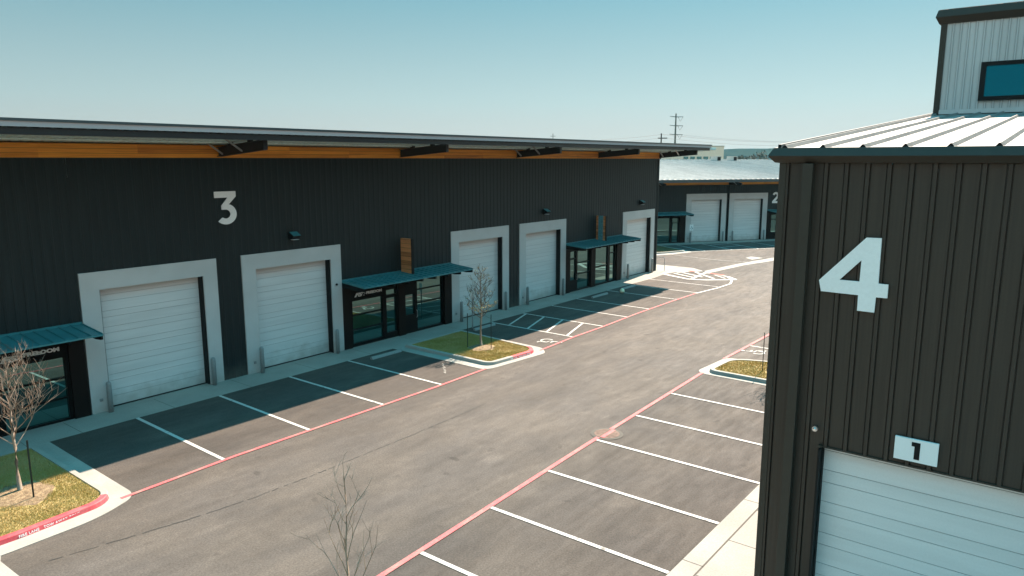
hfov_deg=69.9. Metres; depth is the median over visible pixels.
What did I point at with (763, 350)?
tree stake
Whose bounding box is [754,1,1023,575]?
warehouse building
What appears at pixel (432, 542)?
fire lane line
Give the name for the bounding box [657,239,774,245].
sidewalk
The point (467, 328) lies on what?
tree stake
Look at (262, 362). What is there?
bollard
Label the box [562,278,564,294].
bollard
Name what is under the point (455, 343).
grass
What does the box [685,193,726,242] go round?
loading door
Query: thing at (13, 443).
young tree
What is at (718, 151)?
flat building
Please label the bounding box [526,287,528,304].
bollard
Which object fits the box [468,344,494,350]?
mulch
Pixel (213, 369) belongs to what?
bollard
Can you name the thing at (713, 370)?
kerb
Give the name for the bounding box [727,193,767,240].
loading door
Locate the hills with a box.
[723,148,772,159]
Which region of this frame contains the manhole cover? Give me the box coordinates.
[591,428,622,439]
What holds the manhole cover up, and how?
on the parking lot
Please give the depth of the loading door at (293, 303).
31.48 m
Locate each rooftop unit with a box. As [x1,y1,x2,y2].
[710,156,720,160]
[726,156,737,160]
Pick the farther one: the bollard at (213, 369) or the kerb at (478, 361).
the kerb at (478, 361)
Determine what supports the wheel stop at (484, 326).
on the parking lot
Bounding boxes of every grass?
[0,449,100,536]
[412,331,528,360]
[657,246,679,251]
[715,360,766,378]
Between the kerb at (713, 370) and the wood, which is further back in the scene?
the wood
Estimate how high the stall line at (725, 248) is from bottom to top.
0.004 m
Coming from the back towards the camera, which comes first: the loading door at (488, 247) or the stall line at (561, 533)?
the loading door at (488, 247)
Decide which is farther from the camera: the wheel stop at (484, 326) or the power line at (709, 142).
the power line at (709, 142)
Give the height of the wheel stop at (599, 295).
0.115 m
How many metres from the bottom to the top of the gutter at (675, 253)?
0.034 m
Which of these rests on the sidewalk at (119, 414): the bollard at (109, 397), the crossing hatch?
the bollard at (109, 397)
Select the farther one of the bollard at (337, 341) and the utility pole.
the utility pole
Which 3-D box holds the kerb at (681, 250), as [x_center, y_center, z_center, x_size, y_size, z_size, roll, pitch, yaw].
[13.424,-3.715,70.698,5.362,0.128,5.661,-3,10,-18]
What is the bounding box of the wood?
[724,150,768,159]
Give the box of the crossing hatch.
[663,271,736,279]
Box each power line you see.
[601,134,754,141]
[637,138,767,145]
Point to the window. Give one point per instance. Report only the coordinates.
(999, 80)
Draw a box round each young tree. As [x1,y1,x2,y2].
[0,340,63,489]
[291,451,383,575]
[461,264,497,344]
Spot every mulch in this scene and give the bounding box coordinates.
[0,482,53,507]
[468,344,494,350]
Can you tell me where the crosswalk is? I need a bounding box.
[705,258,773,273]
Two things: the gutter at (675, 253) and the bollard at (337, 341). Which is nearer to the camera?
the bollard at (337, 341)
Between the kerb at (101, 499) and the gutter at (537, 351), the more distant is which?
the gutter at (537, 351)
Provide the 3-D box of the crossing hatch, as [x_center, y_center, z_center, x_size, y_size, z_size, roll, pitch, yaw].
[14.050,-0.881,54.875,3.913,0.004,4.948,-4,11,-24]
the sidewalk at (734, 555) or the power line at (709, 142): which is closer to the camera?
the sidewalk at (734, 555)
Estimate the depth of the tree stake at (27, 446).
18.58 m
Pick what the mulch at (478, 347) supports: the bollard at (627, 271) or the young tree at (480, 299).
the young tree at (480, 299)
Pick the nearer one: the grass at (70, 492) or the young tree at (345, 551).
the young tree at (345, 551)
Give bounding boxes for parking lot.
[1,239,774,575]
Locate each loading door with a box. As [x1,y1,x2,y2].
[77,258,224,414]
[240,244,344,374]
[450,225,508,322]
[519,219,565,304]
[621,209,654,278]
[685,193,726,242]
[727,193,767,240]
[808,447,1023,575]
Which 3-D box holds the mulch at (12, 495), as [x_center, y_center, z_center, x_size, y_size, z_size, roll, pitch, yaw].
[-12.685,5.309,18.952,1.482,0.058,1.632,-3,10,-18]
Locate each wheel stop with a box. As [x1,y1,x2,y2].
[370,349,401,359]
[473,323,494,330]
[591,292,607,297]
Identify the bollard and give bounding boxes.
[106,381,113,412]
[211,357,216,384]
[259,347,264,372]
[335,329,339,353]
[460,302,462,321]
[504,291,506,309]
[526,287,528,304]
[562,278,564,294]
[626,264,628,278]
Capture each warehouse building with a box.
[0,117,715,436]
[657,159,779,243]
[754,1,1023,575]
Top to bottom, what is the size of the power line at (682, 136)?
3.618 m
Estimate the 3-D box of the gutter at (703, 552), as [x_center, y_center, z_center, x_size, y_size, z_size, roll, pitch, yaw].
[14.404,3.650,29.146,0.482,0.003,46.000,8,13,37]
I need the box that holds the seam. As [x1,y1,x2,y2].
[49,404,482,560]
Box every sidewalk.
[0,264,700,453]
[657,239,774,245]
[695,510,757,575]
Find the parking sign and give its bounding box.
[469,290,474,327]
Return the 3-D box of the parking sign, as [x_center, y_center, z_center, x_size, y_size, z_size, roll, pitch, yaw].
[-2.053,1.102,37.913,0.300,2.000,0.048,4,11,23]
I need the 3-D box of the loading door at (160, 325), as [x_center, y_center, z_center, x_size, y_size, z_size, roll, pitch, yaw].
[-13.041,1.593,26.764,0.465,4.900,4.930,8,13,37]
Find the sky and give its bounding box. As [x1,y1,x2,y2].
[0,0,1023,148]
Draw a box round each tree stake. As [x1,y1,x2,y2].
[15,438,34,496]
[467,313,477,346]
[762,332,764,369]
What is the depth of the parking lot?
21.64 m
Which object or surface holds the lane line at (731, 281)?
on the parking lot
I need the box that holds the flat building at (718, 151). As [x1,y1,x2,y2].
[661,146,724,159]
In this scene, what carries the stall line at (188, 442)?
on the parking lot
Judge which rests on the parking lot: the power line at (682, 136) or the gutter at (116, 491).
the gutter at (116, 491)
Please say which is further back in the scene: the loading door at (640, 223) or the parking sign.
the loading door at (640, 223)
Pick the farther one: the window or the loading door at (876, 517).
the window
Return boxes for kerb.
[0,445,108,545]
[405,330,533,364]
[657,245,684,253]
[710,359,766,382]
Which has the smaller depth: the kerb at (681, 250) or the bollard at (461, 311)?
the bollard at (461, 311)
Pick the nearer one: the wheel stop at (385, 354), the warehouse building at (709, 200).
the wheel stop at (385, 354)
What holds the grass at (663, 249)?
on the kerb at (681, 250)
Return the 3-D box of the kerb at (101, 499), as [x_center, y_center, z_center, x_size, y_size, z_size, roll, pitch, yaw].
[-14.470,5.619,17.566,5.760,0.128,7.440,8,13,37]
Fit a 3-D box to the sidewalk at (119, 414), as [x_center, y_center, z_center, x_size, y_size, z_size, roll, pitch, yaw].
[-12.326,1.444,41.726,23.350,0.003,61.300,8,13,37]
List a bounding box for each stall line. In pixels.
[136,360,439,459]
[419,393,763,575]
[491,279,716,336]
[679,242,772,251]
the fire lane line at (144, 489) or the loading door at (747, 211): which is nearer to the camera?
the fire lane line at (144, 489)
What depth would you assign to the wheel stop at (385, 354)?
32.67 m
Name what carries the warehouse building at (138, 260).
on the parking lot
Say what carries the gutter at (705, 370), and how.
on the parking lot
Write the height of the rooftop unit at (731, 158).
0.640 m
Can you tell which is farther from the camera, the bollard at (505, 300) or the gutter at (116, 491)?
the bollard at (505, 300)
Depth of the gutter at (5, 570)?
15.58 m
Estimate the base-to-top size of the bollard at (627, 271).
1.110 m
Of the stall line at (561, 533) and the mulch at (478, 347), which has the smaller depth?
the stall line at (561, 533)
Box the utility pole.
[670,113,682,142]
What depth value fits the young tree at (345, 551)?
11.46 m
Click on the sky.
(764, 72)
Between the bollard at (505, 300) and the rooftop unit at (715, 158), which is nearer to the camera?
the bollard at (505, 300)
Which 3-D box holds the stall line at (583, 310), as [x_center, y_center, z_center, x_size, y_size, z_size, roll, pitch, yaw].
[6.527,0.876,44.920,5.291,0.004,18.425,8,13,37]
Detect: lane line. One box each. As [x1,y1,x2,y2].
[120,293,696,498]
[377,334,768,575]
[697,277,732,292]
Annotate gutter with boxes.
[0,442,130,555]
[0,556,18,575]
[393,338,544,368]
[657,250,690,254]
[666,484,759,575]
[699,358,765,385]
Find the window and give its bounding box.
[977,59,1023,100]
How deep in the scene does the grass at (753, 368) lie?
30.33 m
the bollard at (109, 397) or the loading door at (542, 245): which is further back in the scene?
the loading door at (542, 245)
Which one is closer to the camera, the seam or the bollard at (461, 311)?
the seam

